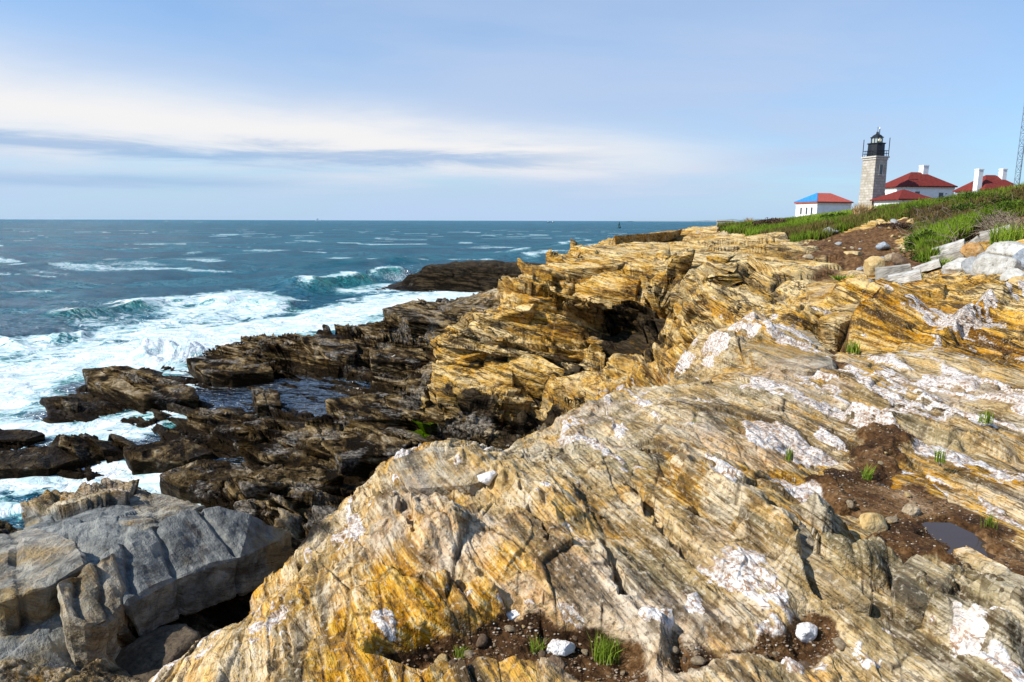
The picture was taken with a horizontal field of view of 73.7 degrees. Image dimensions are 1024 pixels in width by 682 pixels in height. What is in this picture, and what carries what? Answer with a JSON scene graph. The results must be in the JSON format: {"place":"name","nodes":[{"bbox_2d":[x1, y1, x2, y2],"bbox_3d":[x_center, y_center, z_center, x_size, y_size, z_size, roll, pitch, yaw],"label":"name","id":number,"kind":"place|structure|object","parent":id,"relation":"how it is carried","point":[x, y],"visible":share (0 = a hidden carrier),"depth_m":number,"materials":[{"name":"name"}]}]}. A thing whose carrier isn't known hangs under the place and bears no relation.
{"place":"outdoors","nodes":[
{"label":"outdoors","id":0,"kind":"place"},
{"bbox_2d":[0,238,612,681],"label":"tidal shelf","id":1,"kind":"object","parent":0,"point":[286,438],"visible":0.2,"depth_m":21.24,"materials":[{"name":"stone"}]},
{"bbox_2d":[0,429,44,446],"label":"rock block","id":2,"kind":"object","parent":1,"relation":"on","point":[23,437],"visible":0.43,"depth_m":21.65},
{"bbox_2d":[0,446,79,478],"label":"rock block","id":3,"kind":"object","parent":1,"relation":"on","point":[37,461],"visible":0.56,"depth_m":19.22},
{"bbox_2d":[57,553,127,668],"bbox_3d":[-4.652,3.172,7.802,0.654,1.167,1.364,0,10,0],"label":"rock block","id":4,"kind":"object","parent":1,"relation":"on","point":[93,616],"visible":0.76,"depth_m":7.45,"materials":[{"name":"stone"}]},
{"bbox_2d":[42,367,189,425],"bbox_3d":[-17.384,2.067,29.076,4.937,2.313,14.480,-8,13,-40],"label":"sea rock","id":5,"kind":"object","parent":1,"relation":"on","point":[84,407],"visible":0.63,"depth_m":25.31,"materials":[{"name":"stone"}]},
{"bbox_2d":[0,478,279,681],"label":"rock outcrop","id":6,"kind":"object","parent":1,"relation":"on","point":[86,517],"visible":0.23,"depth_m":9.69,"materials":[{"name":"stone"}]},
{"bbox_2d":[0,528,86,636],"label":"rock block","id":7,"kind":"object","parent":6,"relation":"on","point":[37,565],"visible":0.77,"depth_m":7.83,"materials":[{"name":"stone"}]},
{"bbox_2d":[118,489,205,525],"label":"rock block","id":8,"kind":"object","parent":6,"relation":"on","point":[152,508],"visible":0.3,"depth_m":11.17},
{"bbox_2d":[82,366,198,411],"bbox_3d":[-15.076,2.096,27.490,7.639,1.220,2.427,7,12,35],"label":"rock block","id":9,"kind":"object","parent":1,"relation":"on","point":[99,382],"visible":0.66,"depth_m":26.41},
{"bbox_2d":[115,624,200,681],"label":"boulder","id":10,"kind":"object","parent":1,"relation":"on","point":[147,657],"visible":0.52,"depth_m":7.64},
{"bbox_2d":[123,439,212,474],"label":"rock block","id":11,"kind":"object","parent":1,"relation":"on","point":[157,457],"visible":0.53,"depth_m":19.40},
{"bbox_2d":[109,506,291,635],"bbox_3d":[-4.344,3.161,9.466,1.013,1.495,3.237,3,10,18],"label":"rock block","id":12,"kind":"object","parent":1,"relation":"on","point":[183,563],"visible":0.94,"depth_m":9.17,"materials":[{"name":"stone"}]},
{"bbox_2d":[159,459,252,503],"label":"rock block","id":13,"kind":"object","parent":1,"relation":"on","point":[185,482],"visible":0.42,"depth_m":17.62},
{"bbox_2d":[183,333,283,379],"bbox_3d":[-14.669,0.592,36.293,5.253,2.308,15.956,-3,10,-17],"label":"sea rock","id":14,"kind":"object","parent":1,"relation":"on","point":[254,348],"visible":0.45,"depth_m":33.44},
{"bbox_2d":[186,354,273,387],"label":"rock block","id":15,"kind":"object","parent":14,"relation":"on","point":[227,370],"visible":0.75,"depth_m":29.70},
{"bbox_2d":[229,420,267,437],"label":"rock block","id":16,"kind":"object","parent":1,"relation":"on","point":[256,425],"visible":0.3,"depth_m":21.80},
{"bbox_2d":[233,498,285,516],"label":"rock block","id":17,"kind":"object","parent":1,"relation":"on","point":[245,507],"visible":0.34,"depth_m":15.30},
{"bbox_2d":[251,387,281,415],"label":"rock block","id":18,"kind":"object","parent":1,"relation":"on","point":[264,400],"visible":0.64,"depth_m":25.07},
{"bbox_2d":[225,466,343,502],"bbox_3d":[-5.679,3.850,17.170,2.805,1.095,1.394,-4,11,-23],"label":"rock block","id":19,"kind":"object","parent":1,"relation":"on","point":[330,482],"visible":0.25,"depth_m":17.08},
{"bbox_2d":[301,337,358,364],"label":"rock block","id":20,"kind":"object","parent":1,"relation":"on","point":[345,351],"visible":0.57,"depth_m":33.37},
{"bbox_2d":[318,434,411,476],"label":"rock block","id":21,"kind":"object","parent":1,"relation":"on","point":[363,455],"visible":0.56,"depth_m":18.98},
{"bbox_2d":[325,391,420,425],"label":"rock block","id":22,"kind":"object","parent":1,"relation":"on","point":[367,407],"visible":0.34,"depth_m":22.89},
{"bbox_2d":[369,349,428,373],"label":"rock block","id":23,"kind":"object","parent":1,"relation":"on","point":[382,360],"visible":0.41,"depth_m":30.70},
{"bbox_2d":[383,280,491,318],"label":"sea rock","id":24,"kind":"object","parent":1,"relation":"on","point":[457,303],"visible":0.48,"depth_m":43.61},
{"bbox_2d":[382,300,458,337],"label":"rock block","id":25,"kind":"object","parent":24,"relation":"on","point":[410,319],"visible":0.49,"depth_m":38.41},
{"bbox_2d":[0,219,716,529],"bbox_3d":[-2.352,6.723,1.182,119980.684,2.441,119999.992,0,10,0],"label":"sea","id":26,"kind":"structure","parent":0,"point":[67,287],"depth_m":69.52,"materials":[{"name":"liquid"}]},
{"bbox_2d":[32,267,409,367],"bbox_3d":[-15.569,-4.489,57.477,12.815,2.853,53.501,2,10,8],"label":"sea spray","id":27,"kind":"object","parent":26,"relation":"on","point":[194,344],"visible":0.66,"depth_m":34.69,"materials":[{"name":"white"}]},
{"bbox_2d":[393,260,539,291],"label":"sea rock","id":28,"kind":"object","parent":26,"relation":"in","point":[457,276],"visible":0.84,"depth_m":70.27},
{"bbox_2d":[0,0,1023,220],"label":"sky","id":29,"kind":"structure","parent":0,"point":[435,110],"materials":[{"name":"blue"}]},
{"bbox_2d":[149,217,1023,681],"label":"rocky ground","id":30,"kind":"structure","parent":0,"point":[587,519],"depth_m":3.70,"materials":[{"name":"stone"}]},
{"bbox_2d":[388,446,500,496],"bbox_3d":[-0.433,0.953,4.548,0.613,0.391,0.662,-6,12,-32],"label":"rock block","id":31,"kind":"object","parent":30,"relation":"on","point":[429,471],"visible":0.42,"depth_m":4.38,"materials":[{"name":"stone"}]},
{"bbox_2d":[453,645,470,658],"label":"grass tuft","id":32,"kind":"object","parent":30,"relation":"on","point":[461,654],"visible":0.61,"depth_m":3.05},
{"bbox_2d":[463,649,474,657],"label":"stone","id":33,"kind":"object","parent":30,"relation":"on","point":[468,653],"visible":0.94,"depth_m":3.04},
{"bbox_2d":[476,633,487,646],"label":"stone","id":34,"kind":"object","parent":30,"relation":"on","point":[482,640],"visible":1,"depth_m":3.08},
{"bbox_2d":[477,471,497,485],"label":"quartz stone","id":35,"kind":"object","parent":30,"relation":"on","point":[486,478],"visible":0.99,"depth_m":4.24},
{"bbox_2d":[504,625,514,631],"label":"stone","id":36,"kind":"object","parent":30,"relation":"on","point":[509,628],"visible":1,"depth_m":3.15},
{"bbox_2d":[506,610,519,620],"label":"quartz stone","id":37,"kind":"object","parent":30,"relation":"on","point":[513,615],"visible":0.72,"depth_m":3.23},
{"bbox_2d":[528,632,548,654],"bbox_3d":[0.115,1.370,3.055,0.115,0.122,0.137,0,10,0],"label":"grass tuft","id":38,"kind":"object","parent":30,"relation":"on","point":[541,645],"visible":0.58,"depth_m":3.05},
{"bbox_2d":[548,655,565,668],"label":"stone","id":39,"kind":"object","parent":30,"relation":"on","point":[557,660],"visible":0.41,"depth_m":2.94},
{"bbox_2d":[546,639,575,656],"bbox_3d":[0.216,1.377,3.053,0.114,0.076,0.098,-10,14,-44],"label":"quartz stone","id":40,"kind":"object","parent":30,"relation":"on","point":[562,648],"visible":0.94,"depth_m":3.03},
{"bbox_2d":[585,631,626,665],"bbox_3d":[0.412,1.355,3.009,0.212,0.168,0.223,0,10,0],"label":"grass tuft","id":41,"kind":"object","parent":30,"relation":"on","point":[605,654],"visible":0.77,"depth_m":2.99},
{"bbox_2d":[669,646,678,654],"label":"stone","id":42,"kind":"object","parent":30,"relation":"on","point":[673,650],"visible":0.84,"depth_m":2.93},
{"bbox_2d":[691,656,705,665],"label":"stone","id":43,"kind":"object","parent":30,"relation":"on","point":[698,660],"visible":1,"depth_m":2.88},
{"bbox_2d":[670,455,739,528],"bbox_3d":[1.248,1.011,4.041,0.285,0.420,1.042,-3,11,-20],"label":"rock block","id":44,"kind":"object","parent":30,"relation":"on","point":[727,514],"visible":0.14,"depth_m":3.89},
{"bbox_2d":[390,421,1022,681],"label":"gravel","id":45,"kind":"structure","parent":30,"relation":"on","point":[642,673],"depth_m":3.08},
{"bbox_2d":[785,446,792,460],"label":"grass tuft","id":46,"kind":"object","parent":30,"relation":"on","point":[789,455],"visible":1,"depth_m":4.87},
{"bbox_2d":[742,330,836,375],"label":"rock block","id":47,"kind":"object","parent":30,"relation":"on","point":[798,361],"visible":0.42,"depth_m":8.06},
{"bbox_2d":[795,622,817,642],"bbox_3d":[1.312,1.299,3.048,0.113,0.077,0.094,-2,5,3],"label":"quartz stone","id":48,"kind":"object","parent":30,"relation":"on","point":[806,632],"visible":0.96,"depth_m":3.02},
{"bbox_2d":[802,254,814,260],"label":"stone","id":49,"kind":"object","parent":30,"relation":"on","point":[807,257],"visible":0.82,"depth_m":23.23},
{"bbox_2d":[789,511,871,616],"bbox_3d":[1.484,1.175,3.425,0.210,0.384,0.751,-1,10,-5],"label":"rock block","id":50,"kind":"object","parent":30,"relation":"on","point":[829,583],"visible":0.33,"depth_m":3.21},
{"bbox_2d":[805,278,857,350],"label":"rock block","id":51,"kind":"object","parent":30,"relation":"on","point":[834,326],"visible":0.45,"depth_m":10.83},
{"bbox_2d":[832,637,845,650],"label":"stone","id":52,"kind":"object","parent":30,"relation":"on","point":[839,643],"visible":1,"depth_m":2.92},
{"bbox_2d":[845,339,860,352],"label":"grass tuft","id":53,"kind":"object","parent":30,"relation":"on","point":[853,348],"visible":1,"depth_m":9.73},
{"bbox_2d":[858,464,877,480],"bbox_3d":[2.424,0.893,4.629,0.158,0.135,0.141,0,10,0],"label":"grass tuft","id":54,"kind":"object","parent":30,"relation":"on","point":[866,475],"visible":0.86,"depth_m":4.62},
{"bbox_2d":[859,512,887,531],"bbox_3d":[2.059,1.036,3.903,0.165,0.118,0.113,5,9,-6],"label":"stone","id":55,"kind":"object","parent":30,"relation":"on","point":[873,522],"visible":0.89,"depth_m":3.86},
{"bbox_2d":[863,256,885,276],"bbox_3d":[8.239,-1.688,15.490,0.441,0.486,0.325,0,10,-2],"label":"boulder","id":56,"kind":"object","parent":30,"relation":"on","point":[871,264],"visible":0.73,"depth_m":15.40,"materials":[{"name":"yellow stone"}]},
{"bbox_2d":[885,516,897,522],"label":"stone","id":57,"kind":"object","parent":30,"relation":"on","point":[892,519],"visible":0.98,"depth_m":3.96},
{"bbox_2d":[902,503,920,515],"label":"stone","id":58,"kind":"object","parent":30,"relation":"on","point":[909,509],"visible":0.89,"depth_m":4.10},
{"bbox_2d":[890,554,952,630],"bbox_3d":[1.870,1.208,3.137,0.248,0.363,0.392,4,11,21],"label":"rock block","id":59,"kind":"object","parent":30,"relation":"on","point":[909,599],"visible":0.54,"depth_m":3.03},
{"bbox_2d":[934,446,950,463],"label":"grass tuft","id":60,"kind":"object","parent":30,"relation":"on","point":[939,452],"visible":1,"depth_m":4.93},
{"bbox_2d":[929,255,956,267],"bbox_3d":[10.088,-1.850,16.005,0.652,0.374,0.478,5,11,25],"label":"grass tuft","id":61,"kind":"object","parent":30,"relation":"on","point":[942,262],"visible":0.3,"depth_m":15.90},
{"bbox_2d":[941,257,965,273],"bbox_3d":[9.630,-1.591,14.738,0.616,0.417,0.478,-1,9,28],"label":"boulder","id":62,"kind":"object","parent":30,"relation":"on","point":[953,266],"visible":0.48,"depth_m":14.64,"materials":[{"name":"stone"}]},
{"bbox_2d":[922,522,995,559],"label":"puddle","id":63,"kind":"object","parent":30,"relation":"on","point":[952,536],"visible":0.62,"depth_m":3.85,"materials":[{"name":"grey liquid"}]},
{"bbox_2d":[961,256,976,273],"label":"boulder","id":64,"kind":"object","parent":30,"relation":"on","point":[966,265],"visible":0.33,"depth_m":13.63,"materials":[{"name":"grey stone"}]},
{"bbox_2d":[960,242,984,257],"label":"boulder","id":65,"kind":"object","parent":30,"relation":"on","point":[970,249],"visible":0.72,"depth_m":15.80,"materials":[{"name":"stone"}]},
{"bbox_2d":[953,546,1010,575],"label":"rock block","id":66,"kind":"object","parent":30,"relation":"on","point":[978,562],"visible":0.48,"depth_m":3.35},
{"bbox_2d":[979,409,993,423],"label":"grass tuft","id":67,"kind":"object","parent":30,"relation":"on","point":[988,420],"visible":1,"depth_m":5.91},
{"bbox_2d":[980,513,997,528],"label":"grass tuft","id":68,"kind":"object","parent":30,"relation":"on","point":[990,521],"visible":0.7,"depth_m":3.88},
{"bbox_2d":[979,224,1009,241],"bbox_3d":[14.496,-3.230,20.466,0.802,0.196,0.830,-13,9,36],"label":"concrete slab","id":69,"kind":"object","parent":30,"relation":"on","point":[984,236],"depth_m":20.35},
{"bbox_2d":[971,253,1020,275],"bbox_3d":[9.149,-1.372,12.935,0.764,0.570,0.587,6,6,23],"label":"boulder","id":70,"kind":"object","parent":30,"relation":"on","point":[986,264],"visible":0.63,"depth_m":12.74,"materials":[{"name":"stone"}]},
{"bbox_2d":[985,220,1023,244],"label":"grass tuft","id":71,"kind":"object","parent":30,"relation":"on","point":[1010,234],"visible":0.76,"depth_m":18.61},
{"bbox_2d":[985,241,1023,256],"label":"boulder","id":72,"kind":"object","parent":30,"relation":"on","point":[1007,248],"visible":0.54,"depth_m":14.07,"materials":[{"name":"stone"}]},
{"bbox_2d":[987,570,1023,604],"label":"rock block","id":73,"kind":"object","parent":30,"relation":"on","point":[1011,582],"visible":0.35,"depth_m":2.88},
{"bbox_2d":[1000,267,1023,280],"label":"boulder","id":74,"kind":"object","parent":30,"relation":"on","point":[1009,273],"visible":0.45,"depth_m":11.84,"materials":[{"name":"stone"}]},
{"bbox_2d":[1008,276,1023,283],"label":"boulder","id":75,"kind":"object","parent":30,"relation":"on","point":[1012,280],"visible":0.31,"depth_m":11.31,"materials":[{"name":"yellow stone"}]},
{"bbox_2d":[1012,248,1023,269],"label":"boulder","id":76,"kind":"object","parent":30,"relation":"on","point":[1019,255],"visible":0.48,"depth_m":13.20,"materials":[{"name":"grey stone"}]},
{"bbox_2d":[421,225,807,433],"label":"headland","id":77,"kind":"structure","parent":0,"point":[711,279],"depth_m":23.07,"materials":[{"name":"stone"}]},
{"bbox_2d":[422,403,503,429],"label":"rock block","id":78,"kind":"object","parent":77,"relation":"on","point":[432,410],"visible":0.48,"depth_m":22.07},
{"bbox_2d":[434,382,501,407],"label":"rock block","id":79,"kind":"object","parent":77,"relation":"on","point":[443,399],"visible":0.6,"depth_m":22.29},
{"bbox_2d":[433,339,502,364],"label":"rock block","id":80,"kind":"object","parent":77,"relation":"on","point":[472,356],"visible":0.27,"depth_m":23.16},
{"bbox_2d":[432,363,513,386],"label":"rock block","id":81,"kind":"object","parent":77,"relation":"on","point":[502,373],"visible":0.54,"depth_m":22.77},
{"bbox_2d":[484,304,534,323],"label":"rock block","id":82,"kind":"object","parent":77,"relation":"on","point":[524,313],"visible":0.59,"depth_m":24.15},
{"bbox_2d":[508,354,563,397],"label":"rock block","id":83,"kind":"object","parent":77,"relation":"on","point":[532,373],"visible":0.69,"depth_m":22.76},
{"bbox_2d":[516,286,556,314],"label":"rock block","id":84,"kind":"object","parent":77,"relation":"on","point":[544,305],"visible":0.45,"depth_m":24.61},
{"bbox_2d":[548,253,623,281],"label":"rock block","id":85,"kind":"object","parent":77,"relation":"on","point":[587,266],"visible":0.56,"depth_m":26.14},
{"bbox_2d":[554,371,628,397],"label":"rock block","id":86,"kind":"object","parent":77,"relation":"on","point":[576,383],"visible":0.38,"depth_m":20.38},
{"bbox_2d":[575,272,639,309],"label":"rock block","id":87,"kind":"object","parent":77,"relation":"on","point":[608,290],"visible":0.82,"depth_m":24.65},
{"bbox_2d":[611,229,681,244],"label":"rock block","id":88,"kind":"object","parent":77,"relation":"on","point":[656,237],"visible":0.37,"depth_m":53.09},
{"bbox_2d":[673,302,681,315],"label":"rock block","id":89,"kind":"object","parent":77,"relation":"on","point":[677,308],"visible":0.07,"depth_m":19.49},
{"bbox_2d":[634,219,763,221],"bbox_3d":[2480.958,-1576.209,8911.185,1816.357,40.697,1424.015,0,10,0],"label":"hills","id":90,"kind":"structure","parent":0,"point":[736,220],"depth_m":8709.51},
{"bbox_2d":[729,216,1023,281],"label":"earth bank","id":91,"kind":"structure","parent":0,"point":[873,237],"depth_m":26.10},
{"bbox_2d":[752,217,786,225],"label":"bush","id":92,"kind":"object","parent":91,"relation":"on","point":[772,220],"visible":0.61,"depth_m":55.97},
{"bbox_2d":[794,193,853,216],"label":"cabin","id":93,"kind":"object","parent":91,"relation":"on","point":[818,203],"visible":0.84,"depth_m":125.01,"materials":[{"name":"white"}]},
{"bbox_2d":[820,212,847,218],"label":"bush","id":94,"kind":"object","parent":91,"relation":"on","point":[830,215],"visible":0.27,"depth_m":48.92,"materials":[{"name":"green plant"}]},
{"bbox_2d":[829,275,856,280],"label":"weed","id":95,"kind":"object","parent":91,"relation":"on","point":[837,277],"visible":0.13,"depth_m":14.01,"materials":[{"name":"green plant"}]},
{"bbox_2d":[848,202,876,214],"bbox_3d":[20.205,-7.488,39.410,1.925,1.094,1.496,0,10,0],"label":"reed clump","id":96,"kind":"object","parent":91,"relation":"on","point":[856,209],"visible":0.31,"depth_m":39.08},
{"bbox_2d":[716,182,1023,262],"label":"grass","id":97,"kind":"structure","parent":91,"relation":"on","point":[797,228],"depth_m":33.08,"materials":[{"name":"plant"}]},
{"bbox_2d":[858,127,889,207],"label":"lighthouse","id":98,"kind":"object","parent":91,"relation":"on","point":[873,175],"visible":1,"depth_m":137.22,"materials":[{"name":"stone"}]},
{"bbox_2d":[876,242,889,249],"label":"stone","id":99,"kind":"object","parent":91,"relation":"on","point":[882,246],"visible":1,"depth_m":24.60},
{"bbox_2d":[875,263,911,279],"bbox_3d":[8.292,-1.489,14.844,0.714,0.297,0.370,-7,8,30],"label":"concrete slab","id":100,"kind":"object","parent":91,"relation":"on","point":[883,272],"depth_m":14.75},
{"bbox_2d":[875,222,911,228],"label":"bush","id":101,"kind":"object","parent":91,"relation":"on","point":[903,225],"visible":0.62,"depth_m":29.57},
{"bbox_2d":[891,253,907,264],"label":"stone","id":102,"kind":"object","parent":91,"relation":"on","point":[898,259],"visible":0.75,"depth_m":17.09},
{"bbox_2d":[870,189,932,205],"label":"outbuilding","id":103,"kind":"structure","parent":91,"relation":"on","point":[903,195],"depth_m":132.23,"materials":[{"name":"red"}]},
{"bbox_2d":[888,269,921,282],"bbox_3d":[8.109,-1.322,14.110,0.613,0.186,0.521,-11,4,31],"label":"concrete slab","id":104,"kind":"object","parent":91,"relation":"on","point":[907,276],"depth_m":13.91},
{"bbox_2d":[905,204,933,208],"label":"bush","id":105,"kind":"object","parent":91,"relation":"on","point":[919,205],"visible":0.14,"depth_m":32.34,"materials":[{"name":"green plant"}]},
{"bbox_2d":[903,229,937,249],"bbox_3d":[13.108,-3.119,21.799,0.969,0.942,0.810,0,10,0],"label":"bush","id":106,"kind":"object","parent":91,"relation":"on","point":[911,237],"visible":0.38,"depth_m":21.81,"materials":[{"name":"green plant"}]},
{"bbox_2d":[885,165,957,197],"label":"keepers house","id":107,"kind":"structure","parent":91,"relation":"on","point":[922,181],"depth_m":142.35,"materials":[{"name":"red"}]},
{"bbox_2d":[912,259,940,271],"bbox_3d":[9.706,-1.736,15.989,0.579,0.178,0.520,-18,2,33],"label":"concrete slab","id":108,"kind":"object","parent":91,"relation":"on","point":[930,265],"depth_m":15.78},
{"bbox_2d":[895,220,986,250],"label":"brambles","id":109,"kind":"object","parent":91,"relation":"on","point":[938,234],"visible":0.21,"depth_m":21.76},
{"bbox_2d":[930,250,963,260],"bbox_3d":[10.673,-2.052,16.761,0.680,0.208,0.514,-15,2,34],"label":"concrete slab","id":110,"kind":"object","parent":91,"relation":"on","point":[956,254],"depth_m":16.53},
{"bbox_2d":[932,239,965,253],"bbox_3d":[11.581,-2.475,18.085,0.757,0.194,0.640,-18,2,34],"label":"concrete slab","id":111,"kind":"object","parent":91,"relation":"on","point":[955,245],"depth_m":17.85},
{"bbox_2d":[903,193,1023,237],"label":"brambles","id":112,"kind":"object","parent":91,"relation":"on","point":[983,223],"visible":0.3,"depth_m":25.38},
{"bbox_2d":[948,201,993,210],"bbox_3d":[19.028,-5.226,27.157,2.830,0.788,2.964,0,10,0],"label":"bush","id":113,"kind":"object","parent":91,"relation":"on","point":[961,205],"visible":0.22,"depth_m":27.37,"materials":[{"name":"green plant"}]},
{"bbox_2d":[952,169,1017,193],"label":"cottage","id":114,"kind":"structure","parent":91,"relation":"on","point":[981,181],"depth_m":125.36,"materials":[{"name":"red"}]},
{"bbox_2d":[957,191,1020,198],"bbox_3d":[20.413,-6.031,28.859,2.478,0.638,2.390,0,10,0],"label":"bush","id":115,"kind":"object","parent":91,"relation":"on","point":[966,194],"visible":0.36,"depth_m":28.90,"materials":[{"name":"green plant"}]},
{"bbox_2d":[961,207,1023,240],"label":"brambles","id":116,"kind":"object","parent":91,"relation":"on","point":[1009,221],"visible":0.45,"depth_m":21.90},
{"bbox_2d":[990,196,1023,209],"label":"bush","id":117,"kind":"object","parent":91,"relation":"on","point":[1004,201],"visible":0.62,"depth_m":25.33,"materials":[{"name":"green plant"}]},
{"bbox_2d":[1013,106,1023,185],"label":"radio mast","id":118,"kind":"object","parent":91,"relation":"on","point":[1020,167],"visible":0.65,"depth_m":108.44,"materials":[{"name":"metal"}]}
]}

